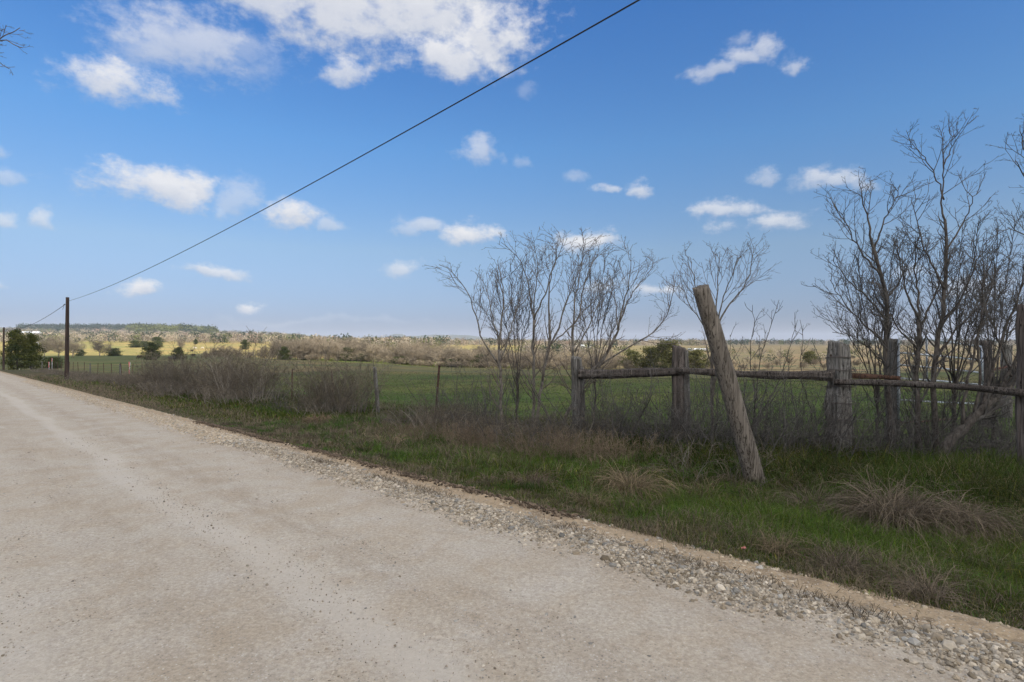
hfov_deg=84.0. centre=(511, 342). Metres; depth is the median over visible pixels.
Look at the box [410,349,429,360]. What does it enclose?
bare tree
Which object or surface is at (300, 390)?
bare shrub
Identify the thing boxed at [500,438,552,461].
dry weed
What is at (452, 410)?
bramble
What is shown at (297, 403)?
bramble
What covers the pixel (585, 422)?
bramble
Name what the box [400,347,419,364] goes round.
bare tree
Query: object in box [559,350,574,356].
bare tree
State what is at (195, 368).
bare shrub
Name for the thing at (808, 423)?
bramble
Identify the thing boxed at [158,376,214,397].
bramble
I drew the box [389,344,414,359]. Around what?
bare tree
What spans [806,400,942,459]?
bramble
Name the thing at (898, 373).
metal gate
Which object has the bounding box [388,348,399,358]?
bare tree
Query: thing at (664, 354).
cedar tree
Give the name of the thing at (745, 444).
leaning post
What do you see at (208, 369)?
bare shrub
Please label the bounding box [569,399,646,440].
bramble
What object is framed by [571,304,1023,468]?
rail fence
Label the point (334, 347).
bare tree
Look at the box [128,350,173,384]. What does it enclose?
bare shrub
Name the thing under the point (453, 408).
bramble
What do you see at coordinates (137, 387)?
roadside weed
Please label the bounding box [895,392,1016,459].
bramble
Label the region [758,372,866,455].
thin shoots
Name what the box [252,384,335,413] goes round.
bramble
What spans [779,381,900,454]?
thin shoots
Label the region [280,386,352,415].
bramble
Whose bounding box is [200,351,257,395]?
bare shrub
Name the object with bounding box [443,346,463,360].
bare tree
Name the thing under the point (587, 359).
bare tree
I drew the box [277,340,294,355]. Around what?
bare tree
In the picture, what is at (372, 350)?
bare tree
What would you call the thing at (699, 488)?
grass clump
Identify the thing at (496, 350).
bare tree
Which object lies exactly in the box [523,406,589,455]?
bramble
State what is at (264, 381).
bare shrub
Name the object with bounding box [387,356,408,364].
cedar tree
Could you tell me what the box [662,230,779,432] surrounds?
bare tree
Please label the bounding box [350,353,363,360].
bare tree
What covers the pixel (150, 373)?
bare shrub
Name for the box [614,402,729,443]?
bramble
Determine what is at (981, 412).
bare tree
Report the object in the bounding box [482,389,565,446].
bramble
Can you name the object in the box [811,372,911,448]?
thin shoots
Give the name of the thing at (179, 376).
bare shrub
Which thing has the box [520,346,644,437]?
thin shoots
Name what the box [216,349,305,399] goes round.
bare shrub
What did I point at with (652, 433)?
thin shoots
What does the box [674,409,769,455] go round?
bramble
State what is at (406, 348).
bare tree
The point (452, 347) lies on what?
bare tree
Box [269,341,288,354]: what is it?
bare tree
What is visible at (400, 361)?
bare tree
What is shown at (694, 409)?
thin shoots
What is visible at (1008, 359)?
fence post
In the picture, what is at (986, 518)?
grass clump
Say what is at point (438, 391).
thin shoots
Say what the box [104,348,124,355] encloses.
cedar tree
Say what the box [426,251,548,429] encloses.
bare tree
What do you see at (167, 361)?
bare shrub
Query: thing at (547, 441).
dry weed
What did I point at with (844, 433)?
thin shoots
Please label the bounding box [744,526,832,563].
grass clump
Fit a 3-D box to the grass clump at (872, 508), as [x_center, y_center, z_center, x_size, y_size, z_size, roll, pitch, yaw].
[4.152,1.762,6.221,2.186,0.668,2.094,0,0,0]
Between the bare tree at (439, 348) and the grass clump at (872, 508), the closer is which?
the grass clump at (872, 508)
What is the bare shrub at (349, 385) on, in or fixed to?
on the ground at (96, 359)
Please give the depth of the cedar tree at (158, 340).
489.39 m
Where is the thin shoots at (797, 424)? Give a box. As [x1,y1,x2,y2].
[737,348,869,453]
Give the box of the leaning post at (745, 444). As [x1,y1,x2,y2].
[692,284,766,489]
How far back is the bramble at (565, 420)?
12.07 m
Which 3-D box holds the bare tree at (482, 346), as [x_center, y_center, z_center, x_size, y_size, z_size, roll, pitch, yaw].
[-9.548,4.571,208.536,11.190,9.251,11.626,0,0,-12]
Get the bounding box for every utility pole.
[2,327,4,369]
[62,297,68,379]
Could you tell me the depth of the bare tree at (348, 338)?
227.81 m
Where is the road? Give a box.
[0,371,1023,681]
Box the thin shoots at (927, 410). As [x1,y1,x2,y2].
[895,365,975,449]
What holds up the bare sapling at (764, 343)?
on the ground at (96, 359)
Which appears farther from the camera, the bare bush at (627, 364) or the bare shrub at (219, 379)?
the bare bush at (627, 364)
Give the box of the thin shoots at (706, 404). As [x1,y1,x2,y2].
[641,355,784,442]
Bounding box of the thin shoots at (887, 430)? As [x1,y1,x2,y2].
[844,375,934,462]
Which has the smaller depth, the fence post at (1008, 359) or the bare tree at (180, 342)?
the fence post at (1008, 359)
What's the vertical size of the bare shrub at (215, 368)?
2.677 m
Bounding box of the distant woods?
[0,322,1016,361]
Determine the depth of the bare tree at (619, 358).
179.44 m
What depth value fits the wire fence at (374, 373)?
19.57 m
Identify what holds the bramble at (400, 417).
on the ground at (96, 359)
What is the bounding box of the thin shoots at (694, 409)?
[638,379,771,447]
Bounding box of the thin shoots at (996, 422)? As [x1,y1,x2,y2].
[956,365,1016,444]
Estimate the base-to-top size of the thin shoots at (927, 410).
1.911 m
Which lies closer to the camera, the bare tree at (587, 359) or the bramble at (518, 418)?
the bramble at (518, 418)
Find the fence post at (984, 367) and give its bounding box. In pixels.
[979,340,992,426]
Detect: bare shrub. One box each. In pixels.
[119,366,146,382]
[125,346,190,384]
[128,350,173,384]
[133,345,215,383]
[134,355,180,385]
[139,353,192,381]
[140,341,220,392]
[146,350,196,390]
[151,363,194,389]
[157,361,199,387]
[161,346,231,390]
[164,360,237,385]
[168,355,236,389]
[168,363,218,389]
[172,365,232,394]
[176,347,269,390]
[188,326,307,405]
[190,358,235,391]
[194,343,282,396]
[195,344,265,394]
[195,351,238,388]
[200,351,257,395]
[201,365,249,393]
[204,369,251,391]
[205,338,283,399]
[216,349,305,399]
[224,353,304,398]
[271,360,361,413]
[278,354,365,412]
[282,340,371,411]
[293,344,396,412]
[294,357,394,414]
[295,357,368,410]
[313,353,377,415]
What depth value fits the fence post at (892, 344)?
12.64 m
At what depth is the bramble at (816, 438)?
10.22 m
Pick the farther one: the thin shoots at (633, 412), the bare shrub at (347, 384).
the bare shrub at (347, 384)
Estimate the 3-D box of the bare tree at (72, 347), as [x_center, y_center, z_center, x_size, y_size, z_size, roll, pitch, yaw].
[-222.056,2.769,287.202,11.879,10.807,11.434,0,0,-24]
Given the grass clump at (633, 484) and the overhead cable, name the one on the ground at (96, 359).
the grass clump at (633, 484)
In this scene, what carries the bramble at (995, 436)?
on the ground at (96, 359)
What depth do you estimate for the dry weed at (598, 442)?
10.10 m
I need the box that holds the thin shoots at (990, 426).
[940,372,1015,451]
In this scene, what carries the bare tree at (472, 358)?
on the ground at (96, 359)
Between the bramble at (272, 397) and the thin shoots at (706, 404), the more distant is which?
the bramble at (272, 397)
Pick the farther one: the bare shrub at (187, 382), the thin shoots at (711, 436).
the bare shrub at (187, 382)
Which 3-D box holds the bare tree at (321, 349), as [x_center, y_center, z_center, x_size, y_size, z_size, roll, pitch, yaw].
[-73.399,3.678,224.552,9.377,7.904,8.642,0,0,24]
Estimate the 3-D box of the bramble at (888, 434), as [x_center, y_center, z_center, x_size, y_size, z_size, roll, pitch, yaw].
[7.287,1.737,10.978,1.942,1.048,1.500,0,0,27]
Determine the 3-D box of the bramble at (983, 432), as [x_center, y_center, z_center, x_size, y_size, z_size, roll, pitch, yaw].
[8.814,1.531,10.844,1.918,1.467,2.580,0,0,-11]
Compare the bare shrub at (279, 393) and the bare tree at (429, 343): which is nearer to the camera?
the bare shrub at (279, 393)
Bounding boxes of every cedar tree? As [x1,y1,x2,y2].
[0,327,39,369]
[11,331,53,369]
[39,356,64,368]
[73,349,86,355]
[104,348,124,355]
[127,340,141,347]
[137,341,148,346]
[140,342,161,359]
[150,337,164,346]
[170,347,188,358]
[238,339,251,348]
[276,346,290,359]
[339,347,365,360]
[349,353,367,361]
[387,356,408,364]
[442,359,462,367]
[468,353,484,367]
[616,349,642,367]
[634,346,660,367]
[650,338,681,367]
[688,348,709,367]
[799,351,822,363]
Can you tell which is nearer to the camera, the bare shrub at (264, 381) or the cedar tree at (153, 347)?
the bare shrub at (264, 381)
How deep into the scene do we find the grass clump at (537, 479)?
7.69 m
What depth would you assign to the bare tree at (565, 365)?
176.17 m
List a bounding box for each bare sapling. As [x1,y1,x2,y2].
[729,301,801,420]
[787,321,827,430]
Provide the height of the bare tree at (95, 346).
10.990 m
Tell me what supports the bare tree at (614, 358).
on the ground at (96, 359)
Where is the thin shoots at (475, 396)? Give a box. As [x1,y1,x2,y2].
[443,350,523,423]
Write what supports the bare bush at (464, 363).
on the ground at (96, 359)
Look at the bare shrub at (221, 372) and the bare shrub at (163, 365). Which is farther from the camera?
the bare shrub at (163, 365)
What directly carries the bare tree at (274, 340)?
on the ground at (96, 359)
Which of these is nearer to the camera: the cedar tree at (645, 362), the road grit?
the road grit
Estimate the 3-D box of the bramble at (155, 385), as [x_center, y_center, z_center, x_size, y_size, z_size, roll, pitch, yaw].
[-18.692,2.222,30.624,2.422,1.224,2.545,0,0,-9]
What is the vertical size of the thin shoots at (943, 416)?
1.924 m
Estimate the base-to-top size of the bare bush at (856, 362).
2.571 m
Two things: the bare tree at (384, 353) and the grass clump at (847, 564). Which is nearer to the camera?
the grass clump at (847, 564)
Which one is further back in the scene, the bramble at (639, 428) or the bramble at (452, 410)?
the bramble at (452, 410)
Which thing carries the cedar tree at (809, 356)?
on the ground at (96, 359)
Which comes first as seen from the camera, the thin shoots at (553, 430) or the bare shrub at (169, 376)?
the thin shoots at (553, 430)
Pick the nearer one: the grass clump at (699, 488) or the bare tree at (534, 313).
the grass clump at (699, 488)
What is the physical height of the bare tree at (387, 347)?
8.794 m
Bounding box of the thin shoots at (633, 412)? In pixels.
[568,357,667,440]
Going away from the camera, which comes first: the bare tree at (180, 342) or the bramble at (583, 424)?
the bramble at (583, 424)
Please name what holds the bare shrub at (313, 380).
on the ground at (96, 359)
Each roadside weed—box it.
[126,379,200,396]
[134,373,174,391]
[183,380,247,401]
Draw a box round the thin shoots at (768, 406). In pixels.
[738,361,816,444]
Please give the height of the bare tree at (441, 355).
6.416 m
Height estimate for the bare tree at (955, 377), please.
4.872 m
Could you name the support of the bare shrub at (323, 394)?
on the ground at (96, 359)
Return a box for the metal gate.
[897,336,983,423]
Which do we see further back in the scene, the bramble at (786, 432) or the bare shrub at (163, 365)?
the bare shrub at (163, 365)
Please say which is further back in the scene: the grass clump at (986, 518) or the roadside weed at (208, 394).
the roadside weed at (208, 394)
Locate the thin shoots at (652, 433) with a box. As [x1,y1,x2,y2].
[618,373,706,452]
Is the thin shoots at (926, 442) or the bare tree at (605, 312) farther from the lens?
the bare tree at (605, 312)
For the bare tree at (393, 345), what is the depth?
215.19 m
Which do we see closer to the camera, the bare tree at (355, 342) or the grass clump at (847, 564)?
the grass clump at (847, 564)
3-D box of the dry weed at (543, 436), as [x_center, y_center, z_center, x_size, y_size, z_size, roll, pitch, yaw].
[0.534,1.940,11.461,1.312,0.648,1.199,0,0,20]
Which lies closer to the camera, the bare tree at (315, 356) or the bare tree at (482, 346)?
the bare tree at (482, 346)
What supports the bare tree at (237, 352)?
on the ground at (96, 359)
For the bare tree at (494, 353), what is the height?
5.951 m
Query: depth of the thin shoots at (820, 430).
10.86 m
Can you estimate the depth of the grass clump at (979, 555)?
4.86 m
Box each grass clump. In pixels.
[294,410,335,424]
[368,430,412,446]
[497,465,562,490]
[560,485,616,509]
[579,455,697,505]
[670,470,739,506]
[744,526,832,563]
[754,469,854,525]
[788,535,899,582]
[804,462,1016,550]
[863,555,998,616]
[879,476,1023,553]
[924,530,1023,581]
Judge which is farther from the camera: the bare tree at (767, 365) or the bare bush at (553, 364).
the bare bush at (553, 364)
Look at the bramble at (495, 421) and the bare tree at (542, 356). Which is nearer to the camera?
the bramble at (495, 421)
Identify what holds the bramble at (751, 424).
on the ground at (96, 359)
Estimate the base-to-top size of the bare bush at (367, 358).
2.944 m
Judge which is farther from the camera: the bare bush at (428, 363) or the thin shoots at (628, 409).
the bare bush at (428, 363)
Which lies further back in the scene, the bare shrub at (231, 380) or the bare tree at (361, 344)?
the bare tree at (361, 344)
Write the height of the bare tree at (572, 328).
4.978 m
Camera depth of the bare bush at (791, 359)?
184.84 m
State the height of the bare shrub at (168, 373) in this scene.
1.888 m
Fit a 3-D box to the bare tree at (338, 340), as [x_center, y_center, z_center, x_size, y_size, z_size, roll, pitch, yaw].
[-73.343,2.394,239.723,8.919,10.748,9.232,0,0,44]
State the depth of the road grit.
3.67 m
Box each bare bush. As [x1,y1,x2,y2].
[219,344,235,357]
[256,344,273,358]
[322,353,332,360]
[364,355,373,360]
[406,357,417,365]
[423,360,433,366]
[443,359,453,366]
[460,360,471,367]
[501,362,509,367]
[549,360,558,367]
[603,361,612,368]
[618,359,634,368]
[785,357,794,363]
[852,359,861,365]
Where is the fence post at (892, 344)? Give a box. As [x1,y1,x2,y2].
[884,338,900,440]
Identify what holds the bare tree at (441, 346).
on the ground at (96, 359)
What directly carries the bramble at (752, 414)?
on the ground at (96, 359)
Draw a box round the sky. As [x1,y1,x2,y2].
[0,0,1023,341]
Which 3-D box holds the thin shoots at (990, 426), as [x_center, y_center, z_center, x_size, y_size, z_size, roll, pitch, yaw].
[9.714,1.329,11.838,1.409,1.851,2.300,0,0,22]
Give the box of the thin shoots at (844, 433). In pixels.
[748,349,909,461]
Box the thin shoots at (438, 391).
[410,363,470,413]
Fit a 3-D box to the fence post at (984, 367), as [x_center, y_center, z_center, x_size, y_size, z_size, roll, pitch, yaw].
[12.325,1.141,14.803,0.326,2.414,0.332,0,0,0]
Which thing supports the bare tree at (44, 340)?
on the ground at (96, 359)
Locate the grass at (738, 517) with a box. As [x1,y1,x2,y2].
[10,371,1023,628]
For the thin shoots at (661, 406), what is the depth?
11.54 m
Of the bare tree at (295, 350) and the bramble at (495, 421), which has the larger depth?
the bare tree at (295, 350)
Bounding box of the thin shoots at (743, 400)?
[691,355,806,445]
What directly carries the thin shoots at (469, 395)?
on the ground at (96, 359)
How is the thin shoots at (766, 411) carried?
on the ground at (96, 359)
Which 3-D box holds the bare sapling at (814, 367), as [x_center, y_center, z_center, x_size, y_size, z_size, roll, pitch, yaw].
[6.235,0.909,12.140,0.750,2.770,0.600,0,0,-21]
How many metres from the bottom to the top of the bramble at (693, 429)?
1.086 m
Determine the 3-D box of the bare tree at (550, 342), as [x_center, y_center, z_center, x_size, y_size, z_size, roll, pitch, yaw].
[0.907,0.009,13.475,3.086,5.725,1.283,0,0,-15]
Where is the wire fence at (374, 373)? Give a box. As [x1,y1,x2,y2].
[41,361,570,421]
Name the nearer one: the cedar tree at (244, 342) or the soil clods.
the soil clods
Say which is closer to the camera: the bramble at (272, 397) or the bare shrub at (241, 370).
the bramble at (272, 397)
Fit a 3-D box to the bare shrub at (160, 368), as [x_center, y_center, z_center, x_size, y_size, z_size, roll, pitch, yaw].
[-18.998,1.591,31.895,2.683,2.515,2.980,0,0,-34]
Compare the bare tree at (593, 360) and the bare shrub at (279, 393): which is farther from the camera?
the bare tree at (593, 360)
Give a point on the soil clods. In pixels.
(468, 489)
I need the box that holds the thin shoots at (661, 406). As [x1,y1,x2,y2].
[606,351,718,443]
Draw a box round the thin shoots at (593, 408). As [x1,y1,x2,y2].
[553,382,644,435]
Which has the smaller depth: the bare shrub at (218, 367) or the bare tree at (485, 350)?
the bare shrub at (218, 367)
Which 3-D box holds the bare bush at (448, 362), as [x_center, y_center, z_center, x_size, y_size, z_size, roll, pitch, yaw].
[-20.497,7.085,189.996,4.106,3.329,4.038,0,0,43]
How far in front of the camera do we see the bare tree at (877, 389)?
11.58 m
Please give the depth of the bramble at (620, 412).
12.44 m
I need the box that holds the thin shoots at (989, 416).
[942,363,1016,450]
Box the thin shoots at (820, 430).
[748,377,829,445]
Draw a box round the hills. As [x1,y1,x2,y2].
[388,334,487,339]
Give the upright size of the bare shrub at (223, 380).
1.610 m
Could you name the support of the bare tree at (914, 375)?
on the ground at (96, 359)
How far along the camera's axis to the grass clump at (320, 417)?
16.20 m
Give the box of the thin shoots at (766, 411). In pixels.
[687,350,821,457]
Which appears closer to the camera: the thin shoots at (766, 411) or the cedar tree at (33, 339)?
the thin shoots at (766, 411)
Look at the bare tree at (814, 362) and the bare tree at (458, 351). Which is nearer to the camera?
the bare tree at (814, 362)
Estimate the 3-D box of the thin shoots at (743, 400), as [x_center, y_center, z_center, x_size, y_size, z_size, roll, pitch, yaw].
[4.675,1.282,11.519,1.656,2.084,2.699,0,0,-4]
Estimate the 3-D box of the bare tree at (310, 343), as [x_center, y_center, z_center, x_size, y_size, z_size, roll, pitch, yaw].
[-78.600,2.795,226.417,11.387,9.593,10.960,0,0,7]
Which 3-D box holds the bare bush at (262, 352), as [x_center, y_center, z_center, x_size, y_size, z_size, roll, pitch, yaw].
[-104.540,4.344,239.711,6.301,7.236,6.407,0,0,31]
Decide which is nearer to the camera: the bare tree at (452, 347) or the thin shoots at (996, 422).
the thin shoots at (996, 422)
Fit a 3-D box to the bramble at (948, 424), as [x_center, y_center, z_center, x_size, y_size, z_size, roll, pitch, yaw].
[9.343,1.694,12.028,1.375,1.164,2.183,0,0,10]
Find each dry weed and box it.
[401,417,450,442]
[435,420,501,449]
[439,418,487,443]
[447,419,509,449]
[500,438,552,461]
[507,424,566,448]
[507,424,581,464]
[541,429,607,461]
[555,425,619,460]
[556,426,638,462]
[585,429,658,464]
[619,440,666,461]
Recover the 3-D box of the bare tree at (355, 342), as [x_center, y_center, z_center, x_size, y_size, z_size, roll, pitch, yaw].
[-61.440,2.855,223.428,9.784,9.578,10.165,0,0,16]
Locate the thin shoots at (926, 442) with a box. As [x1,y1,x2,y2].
[852,346,1002,457]
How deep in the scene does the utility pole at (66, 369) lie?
49.90 m
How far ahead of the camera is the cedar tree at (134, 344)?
490.08 m
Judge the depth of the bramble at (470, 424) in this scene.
12.52 m
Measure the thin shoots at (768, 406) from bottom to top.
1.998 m
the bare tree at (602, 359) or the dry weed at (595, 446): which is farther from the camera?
the bare tree at (602, 359)
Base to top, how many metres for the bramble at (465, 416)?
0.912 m
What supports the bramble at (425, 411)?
on the ground at (96, 359)
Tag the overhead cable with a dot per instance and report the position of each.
(634, 2)
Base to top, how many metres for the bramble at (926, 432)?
1.417 m
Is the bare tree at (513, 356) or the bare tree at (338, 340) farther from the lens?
the bare tree at (338, 340)
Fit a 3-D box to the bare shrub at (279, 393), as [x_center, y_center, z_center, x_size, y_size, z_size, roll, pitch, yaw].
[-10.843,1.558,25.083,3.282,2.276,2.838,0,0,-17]
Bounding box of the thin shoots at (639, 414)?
[585,370,696,448]
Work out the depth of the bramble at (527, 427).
11.53 m
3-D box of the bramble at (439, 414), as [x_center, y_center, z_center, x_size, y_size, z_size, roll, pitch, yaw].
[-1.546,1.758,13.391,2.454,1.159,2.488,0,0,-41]
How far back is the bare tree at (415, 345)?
210.65 m
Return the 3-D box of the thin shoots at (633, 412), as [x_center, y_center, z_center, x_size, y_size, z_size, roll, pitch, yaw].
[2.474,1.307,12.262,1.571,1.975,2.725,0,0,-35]
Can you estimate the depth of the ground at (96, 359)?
48.75 m
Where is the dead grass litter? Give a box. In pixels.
[294,455,980,642]
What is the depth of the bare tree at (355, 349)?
213.76 m
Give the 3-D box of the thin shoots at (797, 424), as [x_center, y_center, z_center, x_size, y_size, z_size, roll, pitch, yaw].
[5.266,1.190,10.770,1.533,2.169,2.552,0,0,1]
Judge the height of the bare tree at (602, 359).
4.975 m
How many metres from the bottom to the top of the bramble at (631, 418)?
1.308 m
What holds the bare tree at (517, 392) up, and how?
on the ground at (96, 359)
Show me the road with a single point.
(208, 621)
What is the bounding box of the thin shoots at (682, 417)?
[624,365,756,451]
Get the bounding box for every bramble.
[121,375,167,388]
[138,373,178,393]
[149,378,196,394]
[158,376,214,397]
[173,372,227,400]
[188,377,270,406]
[244,379,310,409]
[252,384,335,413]
[271,390,321,411]
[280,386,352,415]
[366,401,431,429]
[372,390,468,430]
[373,404,425,427]
[377,392,433,426]
[389,392,495,438]
[397,390,473,428]
[401,391,463,427]
[403,395,495,426]
[412,396,498,428]
[421,406,482,437]
[437,407,509,436]
[445,402,498,431]
[446,397,547,441]
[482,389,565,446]
[482,400,590,452]
[482,401,545,430]
[507,413,574,436]
[520,392,602,438]
[522,396,624,444]
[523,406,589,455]
[524,397,611,441]
[537,399,637,441]
[543,410,632,441]
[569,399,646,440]
[570,382,672,437]
[588,395,688,444]
[594,391,686,441]
[607,400,714,438]
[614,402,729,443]
[625,426,789,489]
[626,401,759,455]
[645,405,734,448]
[662,390,817,448]
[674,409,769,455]
[690,386,822,440]
[691,402,802,441]
[717,391,900,461]
[725,396,819,452]
[746,408,812,454]
[755,402,885,456]
[758,395,885,453]
[786,408,921,456]
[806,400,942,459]
[813,413,890,452]
[821,393,931,453]
[852,391,1015,460]
[855,406,940,459]
[857,403,944,451]
[864,407,998,457]
[886,399,1003,459]
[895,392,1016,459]
[902,396,1000,445]
[908,393,1015,456]
[925,403,1016,459]
[931,394,1016,455]
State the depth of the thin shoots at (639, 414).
10.99 m
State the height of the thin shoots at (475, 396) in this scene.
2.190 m
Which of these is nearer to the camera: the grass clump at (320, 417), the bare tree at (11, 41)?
the bare tree at (11, 41)
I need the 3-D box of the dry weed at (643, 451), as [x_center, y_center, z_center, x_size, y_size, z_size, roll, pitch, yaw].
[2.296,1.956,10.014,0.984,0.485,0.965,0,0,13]
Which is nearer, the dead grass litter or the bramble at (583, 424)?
the dead grass litter
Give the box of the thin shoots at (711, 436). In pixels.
[662,345,774,452]
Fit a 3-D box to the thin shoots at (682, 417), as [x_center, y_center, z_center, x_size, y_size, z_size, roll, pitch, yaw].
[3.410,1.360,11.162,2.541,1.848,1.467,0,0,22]
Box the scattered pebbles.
[0,401,1022,681]
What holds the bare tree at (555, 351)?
on the ground at (96, 359)
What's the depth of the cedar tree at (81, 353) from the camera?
350.54 m
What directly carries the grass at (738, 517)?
on the ground at (96, 359)
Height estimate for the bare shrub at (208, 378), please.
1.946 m
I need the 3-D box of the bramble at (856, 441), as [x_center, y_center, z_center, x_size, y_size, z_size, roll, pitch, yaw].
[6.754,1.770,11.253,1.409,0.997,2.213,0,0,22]
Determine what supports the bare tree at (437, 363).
on the ground at (96, 359)
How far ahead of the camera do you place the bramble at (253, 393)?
22.80 m
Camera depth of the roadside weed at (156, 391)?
28.05 m
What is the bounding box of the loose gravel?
[22,380,1023,681]
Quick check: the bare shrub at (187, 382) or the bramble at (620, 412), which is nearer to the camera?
the bramble at (620, 412)
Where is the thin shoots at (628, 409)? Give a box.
[582,366,667,440]
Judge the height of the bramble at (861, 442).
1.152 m
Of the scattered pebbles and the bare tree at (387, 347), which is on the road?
the scattered pebbles
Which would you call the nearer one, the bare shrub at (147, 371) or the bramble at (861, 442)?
the bramble at (861, 442)
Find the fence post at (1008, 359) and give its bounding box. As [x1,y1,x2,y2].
[1000,345,1012,417]
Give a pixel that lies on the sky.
(134, 134)
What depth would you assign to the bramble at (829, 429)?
10.63 m
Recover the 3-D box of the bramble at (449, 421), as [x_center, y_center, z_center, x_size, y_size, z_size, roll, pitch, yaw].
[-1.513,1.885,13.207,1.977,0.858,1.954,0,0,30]
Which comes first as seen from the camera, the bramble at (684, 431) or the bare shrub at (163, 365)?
the bramble at (684, 431)
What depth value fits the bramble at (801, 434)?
9.98 m
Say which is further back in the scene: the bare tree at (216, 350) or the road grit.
the bare tree at (216, 350)
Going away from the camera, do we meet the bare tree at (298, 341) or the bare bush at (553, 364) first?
the bare bush at (553, 364)
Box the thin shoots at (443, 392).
[399,361,491,417]
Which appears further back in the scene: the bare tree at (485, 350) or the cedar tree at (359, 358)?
the cedar tree at (359, 358)
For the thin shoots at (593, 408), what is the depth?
12.42 m
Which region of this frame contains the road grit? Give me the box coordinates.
[0,480,948,681]
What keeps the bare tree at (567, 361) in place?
on the ground at (96, 359)
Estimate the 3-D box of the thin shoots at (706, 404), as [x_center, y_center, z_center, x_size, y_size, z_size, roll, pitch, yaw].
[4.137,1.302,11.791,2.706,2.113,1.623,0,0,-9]
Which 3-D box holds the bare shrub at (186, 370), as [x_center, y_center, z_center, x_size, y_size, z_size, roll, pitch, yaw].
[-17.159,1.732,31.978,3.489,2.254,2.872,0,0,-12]
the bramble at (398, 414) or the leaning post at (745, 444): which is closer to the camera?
the leaning post at (745, 444)
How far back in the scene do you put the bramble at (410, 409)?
14.54 m
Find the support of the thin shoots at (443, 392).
on the ground at (96, 359)
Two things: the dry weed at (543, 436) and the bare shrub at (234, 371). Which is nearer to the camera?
the dry weed at (543, 436)
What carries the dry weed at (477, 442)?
on the ground at (96, 359)
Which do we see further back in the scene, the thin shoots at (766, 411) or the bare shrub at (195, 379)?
the bare shrub at (195, 379)
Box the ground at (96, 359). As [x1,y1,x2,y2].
[0,331,1023,629]
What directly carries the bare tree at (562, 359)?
on the ground at (96, 359)
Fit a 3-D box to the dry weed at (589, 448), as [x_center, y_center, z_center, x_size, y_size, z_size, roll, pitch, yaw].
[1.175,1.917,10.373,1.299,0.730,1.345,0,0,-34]
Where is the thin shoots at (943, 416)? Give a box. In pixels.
[903,362,1014,452]
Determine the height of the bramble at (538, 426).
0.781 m
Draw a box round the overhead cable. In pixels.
[70,0,639,300]
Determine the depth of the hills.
6056.90 m
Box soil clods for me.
[193,420,585,518]
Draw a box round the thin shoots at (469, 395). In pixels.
[433,362,512,420]
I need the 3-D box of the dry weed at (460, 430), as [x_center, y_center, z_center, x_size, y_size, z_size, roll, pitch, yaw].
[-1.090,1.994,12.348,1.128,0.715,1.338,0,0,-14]
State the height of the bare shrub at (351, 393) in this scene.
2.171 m
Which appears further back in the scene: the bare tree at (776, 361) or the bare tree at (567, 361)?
the bare tree at (567, 361)
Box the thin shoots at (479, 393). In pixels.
[439,353,511,420]
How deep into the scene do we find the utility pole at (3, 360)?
99.88 m
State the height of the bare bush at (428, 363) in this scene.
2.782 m
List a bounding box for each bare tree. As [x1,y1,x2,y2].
[0,25,33,74]
[36,336,53,355]
[41,336,75,356]
[55,338,87,356]
[88,339,112,355]
[176,338,184,347]
[202,346,229,358]
[230,347,248,358]
[239,350,259,358]
[268,335,286,348]
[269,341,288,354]
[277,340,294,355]
[287,341,307,359]
[288,336,307,354]
[295,340,316,355]
[297,338,325,354]
[304,336,327,359]
[308,353,322,359]
[314,342,333,359]
[324,340,347,359]
[329,337,347,344]
[333,335,354,346]
[335,344,352,357]
[347,346,363,360]
[348,337,363,347]
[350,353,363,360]
[357,341,388,361]
[359,339,375,353]
[377,348,394,362]
[378,341,393,361]
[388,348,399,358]
[389,344,400,357]
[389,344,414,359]
[395,342,419,355]
[395,357,407,364]
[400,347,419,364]
[409,342,424,362]
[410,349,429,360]
[414,360,424,365]
[416,339,442,350]
[419,345,438,361]
[421,351,438,366]
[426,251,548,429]
[430,350,446,362]
[432,346,441,365]
[434,340,450,358]
[434,361,447,366]
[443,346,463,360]
[444,342,464,354]
[448,345,472,366]
[457,351,472,367]
[463,252,542,425]
[468,351,481,367]
[468,361,480,367]
[472,342,495,352]
[477,353,492,363]
[479,345,494,367]
[482,226,576,429]
[489,347,505,367]
[490,351,497,367]
[497,353,509,364]
[503,224,615,429]
[507,352,523,367]
[521,350,536,368]
[526,350,543,368]
[541,354,556,368]
[548,227,626,395]
[549,348,563,357]
[552,354,565,367]
[557,362,570,369]
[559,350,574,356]
[561,235,695,428]
[562,354,570,368]
[565,243,641,418]
[582,354,589,368]
[588,352,603,361]
[609,353,618,368]
[609,361,621,368]
[614,354,625,367]
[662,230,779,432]
[761,362,773,368]
[771,359,783,366]
[795,361,808,368]
[801,166,951,455]
[807,358,821,365]
[825,227,911,444]
[852,224,972,458]
[886,108,1019,452]
[889,208,1020,451]
[935,236,1023,456]
[951,210,1023,447]
[969,116,1023,245]
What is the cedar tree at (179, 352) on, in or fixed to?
on the ground at (96, 359)
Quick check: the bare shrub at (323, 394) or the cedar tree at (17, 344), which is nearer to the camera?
the bare shrub at (323, 394)
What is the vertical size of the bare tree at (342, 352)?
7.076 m
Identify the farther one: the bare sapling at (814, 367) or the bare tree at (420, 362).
the bare tree at (420, 362)
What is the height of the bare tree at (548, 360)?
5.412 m
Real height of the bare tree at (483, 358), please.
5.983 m
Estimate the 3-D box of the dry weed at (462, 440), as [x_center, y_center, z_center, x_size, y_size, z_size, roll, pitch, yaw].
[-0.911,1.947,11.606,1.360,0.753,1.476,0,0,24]
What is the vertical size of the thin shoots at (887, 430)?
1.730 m
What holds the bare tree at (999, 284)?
on the ground at (96, 359)

